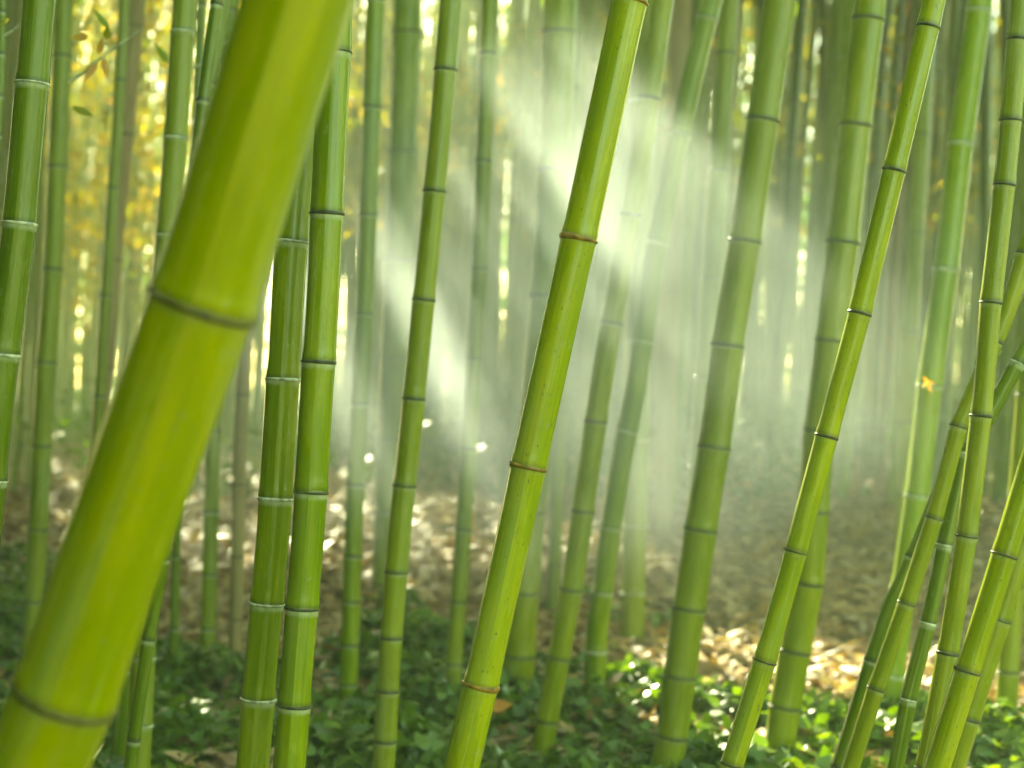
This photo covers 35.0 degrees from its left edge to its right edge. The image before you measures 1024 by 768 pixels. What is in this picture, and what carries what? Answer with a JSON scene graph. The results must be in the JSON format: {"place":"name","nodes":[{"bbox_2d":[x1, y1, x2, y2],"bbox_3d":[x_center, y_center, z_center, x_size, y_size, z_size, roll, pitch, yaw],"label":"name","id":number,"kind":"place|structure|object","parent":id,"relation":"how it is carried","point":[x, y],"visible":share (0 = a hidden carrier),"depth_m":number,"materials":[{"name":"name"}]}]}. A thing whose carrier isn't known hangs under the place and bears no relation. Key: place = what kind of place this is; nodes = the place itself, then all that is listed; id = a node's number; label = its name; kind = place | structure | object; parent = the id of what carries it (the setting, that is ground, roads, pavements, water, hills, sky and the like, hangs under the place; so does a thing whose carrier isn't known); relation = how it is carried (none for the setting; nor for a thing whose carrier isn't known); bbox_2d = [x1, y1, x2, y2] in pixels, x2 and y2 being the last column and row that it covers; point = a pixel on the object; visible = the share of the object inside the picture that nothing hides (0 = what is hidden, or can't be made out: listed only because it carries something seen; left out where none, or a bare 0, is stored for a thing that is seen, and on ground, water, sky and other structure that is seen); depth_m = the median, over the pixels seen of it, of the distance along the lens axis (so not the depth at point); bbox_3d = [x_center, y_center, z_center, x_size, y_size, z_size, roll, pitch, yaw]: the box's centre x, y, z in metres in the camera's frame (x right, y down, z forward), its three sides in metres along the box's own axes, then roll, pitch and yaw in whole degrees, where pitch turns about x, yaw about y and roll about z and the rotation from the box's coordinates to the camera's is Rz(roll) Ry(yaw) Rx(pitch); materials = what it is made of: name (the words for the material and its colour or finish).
{"place":"outdoors","nodes":[
{"label":"outdoors","id":0,"kind":"place"},
{"bbox_2d":[0,386,1023,767],"bbox_3d":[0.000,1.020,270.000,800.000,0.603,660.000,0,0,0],"label":"ground","id":1,"kind":"structure","parent":0,"point":[473,576],"depth_m":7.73,"materials":[{"name":"beige plant"}]},
{"bbox_2d":[0,0,6,149],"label":"bamboo culm","id":2,"kind":"object","parent":1,"relation":"on","point":[3,12],"visible":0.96,"depth_m":3.59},
{"bbox_2d":[0,0,11,187],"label":"bamboo culm","id":3,"kind":"object","parent":1,"relation":"on","point":[8,15],"visible":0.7,"depth_m":10.57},
{"bbox_2d":[0,0,21,237],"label":"bamboo culm","id":4,"kind":"object","parent":1,"relation":"on","point":[14,37],"visible":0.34,"depth_m":11.31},
{"bbox_2d":[0,0,999,353],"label":"yellowing foliage","id":5,"kind":"object","parent":4,"relation":"attached to","point":[142,150],"visible":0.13,"depth_m":14.79,"materials":[{"name":"yellow plant"}]},
{"bbox_2d":[9,180,40,494],"bbox_3d":[-3.020,-2.849,10.706,0.581,7.301,0.053,0,0,-10],"label":"bamboo culm","id":6,"kind":"object","parent":1,"relation":"on","point":[16,446],"visible":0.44,"depth_m":10.65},
{"bbox_2d":[0,0,56,543],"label":"bamboo culm","id":7,"kind":"object","parent":1,"relation":"on","point":[32,86],"visible":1,"depth_m":2.48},
{"bbox_2d":[25,124,45,489],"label":"bamboo culm","id":8,"kind":"object","parent":1,"relation":"on","point":[34,317],"visible":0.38,"depth_m":10.97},
{"bbox_2d":[20,0,73,659],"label":"bamboo culm","id":9,"kind":"object","parent":1,"relation":"on","point":[46,358],"visible":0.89,"depth_m":5.10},
{"bbox_2d":[63,183,70,444],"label":"bamboo culm","id":10,"kind":"object","parent":1,"relation":"on","point":[66,335],"visible":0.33,"depth_m":18.99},
{"bbox_2d":[53,0,102,438],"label":"bamboo culm","id":11,"kind":"object","parent":1,"relation":"on","point":[82,131],"visible":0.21,"depth_m":21.97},
{"bbox_2d":[82,2,93,438],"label":"bamboo culm","id":12,"kind":"object","parent":1,"relation":"on","point":[85,390],"visible":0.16,"depth_m":22.64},
{"bbox_2d":[88,0,118,431],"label":"bamboo culm","id":13,"kind":"object","parent":1,"relation":"on","point":[106,157],"visible":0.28,"depth_m":18.51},
{"bbox_2d":[90,0,130,458],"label":"bamboo culm","id":14,"kind":"object","parent":1,"relation":"on","point":[99,393],"visible":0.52,"depth_m":5.38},
{"bbox_2d":[87,0,145,467],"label":"bamboo culm","id":15,"kind":"object","parent":1,"relation":"on","point":[136,23],"visible":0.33,"depth_m":6.12,"materials":[{"name":"plant"}]},
{"bbox_2d":[126,0,196,767],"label":"bamboo culm","id":16,"kind":"object","parent":1,"relation":"on","point":[175,137],"visible":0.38,"depth_m":3.68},
{"bbox_2d":[109,0,230,763],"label":"bamboo culm","id":17,"kind":"object","parent":1,"relation":"on","point":[119,737],"visible":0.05,"depth_m":3.88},
{"bbox_2d":[124,0,223,767],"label":"bamboo culm","id":18,"kind":"object","parent":1,"relation":"on","point":[153,613],"visible":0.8,"depth_m":3.09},
{"bbox_2d":[0,0,353,767],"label":"bamboo culm","id":19,"kind":"object","parent":1,"relation":"on","point":[200,312],"visible":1,"depth_m":1.37,"materials":[{"name":"plant"}]},
{"bbox_2d":[169,0,206,680],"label":"bamboo culm","id":20,"kind":"object","parent":1,"relation":"on","point":[176,542],"visible":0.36,"depth_m":4.98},
{"bbox_2d":[200,0,239,650],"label":"bamboo culm","id":21,"kind":"object","parent":1,"relation":"on","point":[209,574],"visible":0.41,"depth_m":5.26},
{"bbox_2d":[227,370,235,439],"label":"bamboo culm","id":22,"kind":"object","parent":1,"relation":"on","point":[231,414],"visible":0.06,"depth_m":21.63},
{"bbox_2d":[229,328,253,659],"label":"bamboo culm","id":23,"kind":"object","parent":1,"relation":"on","point":[237,557],"visible":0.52,"depth_m":5.21,"materials":[{"name":"plant"}]},
{"bbox_2d":[254,298,261,437],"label":"bamboo culm","id":24,"kind":"object","parent":1,"relation":"on","point":[257,365],"visible":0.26,"depth_m":21.03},
{"bbox_2d":[236,130,313,767],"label":"bamboo culm","id":25,"kind":"object","parent":1,"relation":"on","point":[258,698],"visible":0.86,"depth_m":2.48,"materials":[{"name":"plant"}]},
{"bbox_2d":[273,6,352,767],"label":"bamboo culm","id":26,"kind":"object","parent":1,"relation":"on","point":[294,705],"visible":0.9,"depth_m":2.40,"materials":[{"name":"plant"}]},
{"bbox_2d":[339,0,384,699],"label":"bamboo culm","id":27,"kind":"object","parent":1,"relation":"on","point":[355,487],"visible":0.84,"depth_m":4.64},
{"bbox_2d":[366,6,390,448],"bbox_3d":[-1.369,-3.240,17.686,0.483,8.086,0.092,0,0,12],"label":"bamboo culm","id":28,"kind":"object","parent":1,"relation":"on","point":[378,247],"visible":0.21,"depth_m":17.68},
{"bbox_2d":[370,0,421,594],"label":"bamboo culm","id":29,"kind":"object","parent":1,"relation":"on","point":[402,152],"visible":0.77,"depth_m":6.67,"materials":[{"name":"plant"}]},
{"bbox_2d":[372,0,461,767],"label":"bamboo culm","id":30,"kind":"object","parent":1,"relation":"on","point":[391,638],"visible":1,"depth_m":3.43,"materials":[{"name":"plant"}]},
{"bbox_2d":[439,0,462,444],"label":"bamboo culm","id":31,"kind":"object","parent":1,"relation":"on","point":[446,267],"visible":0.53,"depth_m":18.12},
{"bbox_2d":[445,134,456,432],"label":"bamboo culm","id":32,"kind":"object","parent":1,"relation":"on","point":[448,321],"visible":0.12,"depth_m":18.42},
{"bbox_2d":[450,87,471,457],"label":"bamboo culm","id":33,"kind":"object","parent":1,"relation":"on","point":[457,356],"visible":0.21,"depth_m":15.60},
{"bbox_2d":[459,0,481,462],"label":"bamboo culm","id":34,"kind":"object","parent":1,"relation":"on","point":[473,120],"visible":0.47,"depth_m":14.86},
{"bbox_2d":[445,0,496,701],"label":"bamboo culm","id":35,"kind":"object","parent":1,"relation":"on","point":[467,466],"visible":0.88,"depth_m":4.63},
{"bbox_2d":[474,0,499,493],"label":"bamboo culm","id":36,"kind":"object","parent":1,"relation":"on","point":[480,471],"visible":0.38,"depth_m":11.02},
{"bbox_2d":[488,26,499,444],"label":"bamboo culm","id":37,"kind":"object","parent":1,"relation":"on","point":[493,345],"visible":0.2,"depth_m":20.08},
{"bbox_2d":[9,0,999,462],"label":"distant stems","id":38,"kind":"object","parent":1,"relation":"on","point":[965,332],"visible":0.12,"depth_m":17.05,"materials":[{"name":"plant"}]},
{"bbox_2d":[8,345,1009,514],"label":"undergrowth","id":39,"kind":"object","parent":1,"relation":"on","point":[739,448],"visible":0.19,"depth_m":11.43,"materials":[{"name":"brown plant"}]},
{"bbox_2d":[0,541,1023,767],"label":"ground cover","id":40,"kind":"object","parent":1,"relation":"on","point":[423,738],"visible":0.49,"depth_m":4.43,"materials":[{"name":"green plant"}]},
{"bbox_2d":[497,0,537,497],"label":"bamboo culm","id":41,"kind":"object","parent":1,"relation":"on","point":[520,209],"visible":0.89,"depth_m":10.52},
{"bbox_2d":[510,0,541,459],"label":"bamboo culm","id":42,"kind":"object","parent":1,"relation":"on","point":[523,273],"visible":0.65,"depth_m":14.13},
{"bbox_2d":[520,62,541,397],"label":"bamboo culm","id":43,"kind":"object","parent":1,"relation":"on","point":[531,246],"visible":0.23,"depth_m":12.46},
{"bbox_2d":[522,52,541,366],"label":"bamboo culm","id":44,"kind":"object","parent":1,"relation":"on","point":[532,201],"visible":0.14,"depth_m":14.69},
{"bbox_2d":[70,0,995,429],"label":"sunlit thicket","id":45,"kind":"object","parent":1,"relation":"on","point":[504,250],"depth_m":27.30,"materials":[{"name":"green plant"}]},
{"bbox_2d":[500,0,577,698],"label":"bamboo culm","id":46,"kind":"object","parent":1,"relation":"on","point":[559,33],"visible":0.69,"depth_m":4.83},
{"bbox_2d":[444,0,648,767],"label":"bamboo culm","id":47,"kind":"object","parent":1,"relation":"on","point":[528,470],"visible":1,"depth_m":2.44,"materials":[{"name":"plant"}]},
{"bbox_2d":[546,0,580,619],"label":"bamboo culm","id":48,"kind":"object","parent":1,"relation":"on","point":[554,566],"visible":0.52,"depth_m":6.09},
{"bbox_2d":[569,335,576,443],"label":"bamboo culm","id":49,"kind":"object","parent":1,"relation":"on","point":[574,371],"visible":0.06,"depth_m":19.27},
{"bbox_2d":[573,0,595,474],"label":"bamboo culm","id":50,"kind":"object","parent":1,"relation":"on","point":[582,336],"visible":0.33,"depth_m":11.96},
{"bbox_2d":[580,0,593,330],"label":"bamboo culm","id":51,"kind":"object","parent":1,"relation":"on","point":[592,263],"visible":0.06,"depth_m":13.40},
{"bbox_2d":[577,0,598,151],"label":"bamboo culm","id":52,"kind":"object","parent":1,"relation":"on","point":[588,29],"visible":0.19,"depth_m":9.93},
{"bbox_2d":[571,104,625,503],"bbox_3d":[0.742,-2.726,9.619,0.817,7.060,0.074,0,0,-5],"label":"bamboo culm","id":53,"kind":"object","parent":1,"relation":"on","point":[603,258],"visible":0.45,"depth_m":9.57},
{"bbox_2d":[532,0,673,754],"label":"bamboo culm","id":54,"kind":"object","parent":1,"relation":"on","point":[586,485],"visible":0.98,"depth_m":4.22,"materials":[{"name":"plant"}]},
{"bbox_2d":[607,0,617,447],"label":"bamboo culm","id":55,"kind":"object","parent":1,"relation":"on","point":[613,237],"visible":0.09,"depth_m":13.01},
{"bbox_2d":[609,71,632,460],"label":"bamboo culm","id":56,"kind":"object","parent":1,"relation":"on","point":[618,383],"visible":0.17,"depth_m":11.35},
{"bbox_2d":[620,0,652,645],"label":"bamboo culm","id":57,"kind":"object","parent":1,"relation":"on","point":[633,585],"visible":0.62,"depth_m":5.72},
{"bbox_2d":[584,0,721,693],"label":"bamboo culm","id":58,"kind":"object","parent":1,"relation":"on","point":[642,342],"visible":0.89,"depth_m":4.76,"materials":[{"name":"plant"}]},
{"bbox_2d":[649,295,659,457],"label":"bamboo culm","id":59,"kind":"object","parent":1,"relation":"on","point":[653,377],"visible":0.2,"depth_m":14.67,"materials":[{"name":"plant"}]},
{"bbox_2d":[652,108,658,214],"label":"bamboo culm","id":60,"kind":"object","parent":1,"relation":"on","point":[655,143],"visible":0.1,"depth_m":9.37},
{"bbox_2d":[655,39,668,199],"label":"bamboo culm","id":61,"kind":"object","parent":1,"relation":"on","point":[661,148],"visible":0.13,"depth_m":16.15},
{"bbox_2d":[651,0,691,535],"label":"bamboo culm","id":62,"kind":"object","parent":1,"relation":"on","point":[665,415],"visible":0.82,"depth_m":8.43,"materials":[{"name":"plant"}]},
{"bbox_2d":[651,0,695,487],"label":"bamboo culm","id":63,"kind":"object","parent":1,"relation":"on","point":[692,28],"visible":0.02,"depth_m":10.81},
{"bbox_2d":[677,346,685,488],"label":"bamboo culm","id":64,"kind":"object","parent":1,"relation":"on","point":[680,474],"visible":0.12,"depth_m":11.35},
{"bbox_2d":[672,0,700,515],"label":"bamboo culm","id":65,"kind":"object","parent":1,"relation":"on","point":[688,217],"visible":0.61,"depth_m":9.15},
{"bbox_2d":[688,139,703,478],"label":"bamboo culm","id":66,"kind":"object","parent":1,"relation":"on","point":[696,287],"visible":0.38,"depth_m":12.24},
{"bbox_2d":[681,39,712,297],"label":"bamboo culm","id":67,"kind":"object","parent":1,"relation":"on","point":[703,103],"visible":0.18,"depth_m":9.65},
{"bbox_2d":[687,17,718,331],"bbox_3d":[1.838,-2.537,15.076,0.740,6.680,0.091,0,0,26],"label":"bamboo culm","id":68,"kind":"object","parent":1,"relation":"on","point":[708,107],"visible":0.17,"depth_m":15.06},
{"bbox_2d":[701,107,711,282],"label":"bamboo culm","id":69,"kind":"object","parent":1,"relation":"on","point":[704,204],"visible":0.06,"depth_m":15.33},
{"bbox_2d":[687,0,738,508],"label":"bamboo culm","id":70,"kind":"object","parent":1,"relation":"on","point":[718,169],"visible":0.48,"depth_m":5.64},
{"bbox_2d":[651,0,796,767],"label":"bamboo culm","id":71,"kind":"object","parent":1,"relation":"on","point":[700,527],"visible":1,"depth_m":3.87,"materials":[{"name":"plant"}]},
{"bbox_2d":[727,112,733,478],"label":"bamboo culm","id":72,"kind":"object","parent":1,"relation":"on","point":[730,218],"visible":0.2,"depth_m":12.69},
{"bbox_2d":[724,0,741,229],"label":"bamboo culm","id":73,"kind":"object","parent":1,"relation":"on","point":[738,25],"visible":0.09,"depth_m":10.24,"materials":[{"name":"plant"}]},
{"bbox_2d":[741,321,747,444],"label":"bamboo culm","id":74,"kind":"object","parent":1,"relation":"on","point":[745,374],"visible":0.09,"depth_m":17.54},
{"bbox_2d":[745,0,762,482],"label":"bamboo culm","id":75,"kind":"object","parent":1,"relation":"on","point":[753,357],"visible":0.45,"depth_m":12.08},
{"bbox_2d":[762,0,806,494],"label":"bamboo culm","id":76,"kind":"object","parent":1,"relation":"on","point":[787,216],"visible":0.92,"depth_m":10.79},
{"bbox_2d":[775,0,818,466],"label":"bamboo culm","id":77,"kind":"object","parent":1,"relation":"on","point":[804,129],"visible":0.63,"depth_m":14.55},
{"bbox_2d":[792,60,818,462],"bbox_3d":[2.979,-2.663,15.637,0.624,6.929,0.067,0,0,-14],"label":"bamboo culm","id":78,"kind":"object","parent":1,"relation":"on","point":[802,319],"visible":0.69,"depth_m":15.58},
{"bbox_2d":[796,0,845,504],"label":"bamboo culm","id":79,"kind":"object","parent":1,"relation":"on","point":[837,15],"visible":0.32,"depth_m":9.16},
{"bbox_2d":[818,0,828,186],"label":"bamboo culm","id":80,"kind":"object","parent":1,"relation":"on","point":[823,15],"visible":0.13,"depth_m":13.03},
{"bbox_2d":[765,0,885,755],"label":"bamboo culm","id":81,"kind":"object","parent":1,"relation":"on","point":[795,651],"visible":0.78,"depth_m":4.12,"materials":[{"name":"plant"}]},
{"bbox_2d":[719,0,945,767],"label":"bamboo culm","id":82,"kind":"object","parent":1,"relation":"on","point":[825,440],"visible":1,"depth_m":2.58,"materials":[{"name":"plant"}]},
{"bbox_2d":[822,0,853,280],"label":"bamboo culm","id":83,"kind":"object","parent":1,"relation":"on","point":[849,5],"visible":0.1,"depth_m":8.14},
{"bbox_2d":[833,158,867,502],"bbox_3d":[2.236,-3.412,10.153,0.453,8.429,0.096,0,0,0],"label":"bamboo culm","id":84,"kind":"object","parent":1,"relation":"on","point":[843,463],"visible":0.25,"depth_m":10.12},
{"bbox_2d":[849,0,892,480],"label":"bamboo culm","id":85,"kind":"object","parent":1,"relation":"on","point":[878,118],"visible":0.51,"depth_m":11.66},
{"bbox_2d":[861,25,887,479],"bbox_3d":[2.830,-3.291,12.312,0.406,8.184,0.066,0,0,39],"label":"bamboo culm","id":86,"kind":"object","parent":1,"relation":"on","point":[869,377],"visible":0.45,"depth_m":12.37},
{"bbox_2d":[867,0,904,480],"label":"bamboo culm","id":87,"kind":"object","parent":1,"relation":"on","point":[878,351],"visible":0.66,"depth_m":12.04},
{"bbox_2d":[886,0,895,150],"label":"bamboo culm","id":88,"kind":"object","parent":1,"relation":"on","point":[889,69],"visible":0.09,"depth_m":17.65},
{"bbox_2d":[876,0,912,466],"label":"bamboo culm","id":89,"kind":"object","parent":1,"relation":"on","point":[891,312],"visible":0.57,"depth_m":13.98,"materials":[{"name":"plant"}]},
{"bbox_2d":[897,0,919,358],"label":"bamboo culm","id":90,"kind":"object","parent":1,"relation":"on","point":[916,9],"visible":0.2,"depth_m":10.54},
{"bbox_2d":[886,37,937,507],"bbox_3d":[2.468,-2.942,9.444,0.589,7.490,0.095,0,0,16],"label":"bamboo culm","id":91,"kind":"object","parent":1,"relation":"on","point":[891,488],"visible":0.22,"depth_m":9.47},
{"bbox_2d":[893,0,933,564],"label":"bamboo culm","id":92,"kind":"object","parent":1,"relation":"on","point":[913,277],"visible":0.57,"depth_m":7.13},
{"bbox_2d":[830,288,1023,767],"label":"bamboo culm","id":93,"kind":"object","parent":1,"relation":"on","point":[884,617],"visible":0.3,"depth_m":3.14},
{"bbox_2d":[841,230,1023,767],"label":"bamboo culm","id":94,"kind":"object","parent":1,"relation":"on","point":[876,685],"visible":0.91,"depth_m":2.84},
{"bbox_2d":[921,130,946,351],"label":"bamboo culm","id":95,"kind":"object","parent":1,"relation":"on","point":[936,229],"visible":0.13,"depth_m":14.33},
{"bbox_2d":[883,0,992,705],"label":"bamboo culm","id":96,"kind":"object","parent":1,"relation":"on","point":[946,264],"visible":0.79,"depth_m":4.54,"materials":[{"name":"plant"}]},
{"bbox_2d":[931,6,944,259],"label":"bamboo culm","id":97,"kind":"object","parent":1,"relation":"on","point":[938,118],"visible":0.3,"depth_m":15.31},
{"bbox_2d":[931,0,967,490],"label":"bamboo culm","id":98,"kind":"object","parent":1,"relation":"on","point":[942,430],"visible":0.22,"depth_m":9.30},
{"bbox_2d":[946,0,959,150],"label":"bamboo culm","id":99,"kind":"object","parent":1,"relation":"on","point":[954,19],"visible":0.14,"depth_m":11.78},
{"bbox_2d":[887,336,1023,767],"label":"bamboo culm","id":100,"kind":"object","parent":1,"relation":"on","point":[1003,389],"visible":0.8,"depth_m":2.89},
{"bbox_2d":[914,0,1023,767],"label":"bamboo culm","id":101,"kind":"object","parent":1,"relation":"on","point":[1010,120],"visible":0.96,"depth_m":2.60,"materials":[{"name":"plant"}]},
{"bbox_2d":[923,446,1023,767],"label":"bamboo culm","id":102,"kind":"object","parent":1,"relation":"on","point":[970,661],"visible":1,"depth_m":2.33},
{"bbox_2d":[977,0,993,498],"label":"bamboo culm","id":103,"kind":"object","parent":1,"relation":"on","point":[985,155],"visible":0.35,"depth_m":10.34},
{"bbox_2d":[951,537,1023,767],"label":"bamboo culm","id":104,"kind":"object","parent":1,"relation":"on","point":[980,696],"visible":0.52,"depth_m":2.93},
{"bbox_2d":[995,0,1009,383],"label":"bamboo culm","id":105,"kind":"object","parent":1,"relation":"on","point":[1004,11],"visible":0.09,"depth_m":10.80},
{"bbox_2d":[990,175,1016,505],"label":"bamboo culm","id":106,"kind":"object","parent":1,"relation":"on","point":[1000,463],"visible":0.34,"depth_m":9.94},
{"bbox_2d":[995,295,1023,727],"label":"bamboo culm","id":107,"kind":"object","parent":1,"relation":"on","point":[1008,674],"visible":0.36,"depth_m":4.38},
{"bbox_2d":[1009,100,1023,475],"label":"bamboo culm","id":108,"kind":"object","parent":1,"relation":"on","point":[1017,323],"visible":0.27,"depth_m":8.66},
{"bbox_3d":[-0.283,-2.026,0.555,20.478,8.213,19.610,0,0,0],"label":"side thicket","id":109,"kind":"object","parent":1,"relation":"on","visible":0},
{"bbox_2d":[67,8,143,116],"bbox_3d":[-0.900,-0.709,3.589,0.170,0.240,0.030,0,0,0],"label":"bamboo twig","id":110,"kind":"object","parent":109,"relation":"attached to","point":[90,70],"visible":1,"depth_m":3.60,"materials":[{"name":"green plant"}]},
{"bbox_2d":[72,0,996,385],"label":"sky","id":111,"kind":"structure","parent":0,"point":[269,304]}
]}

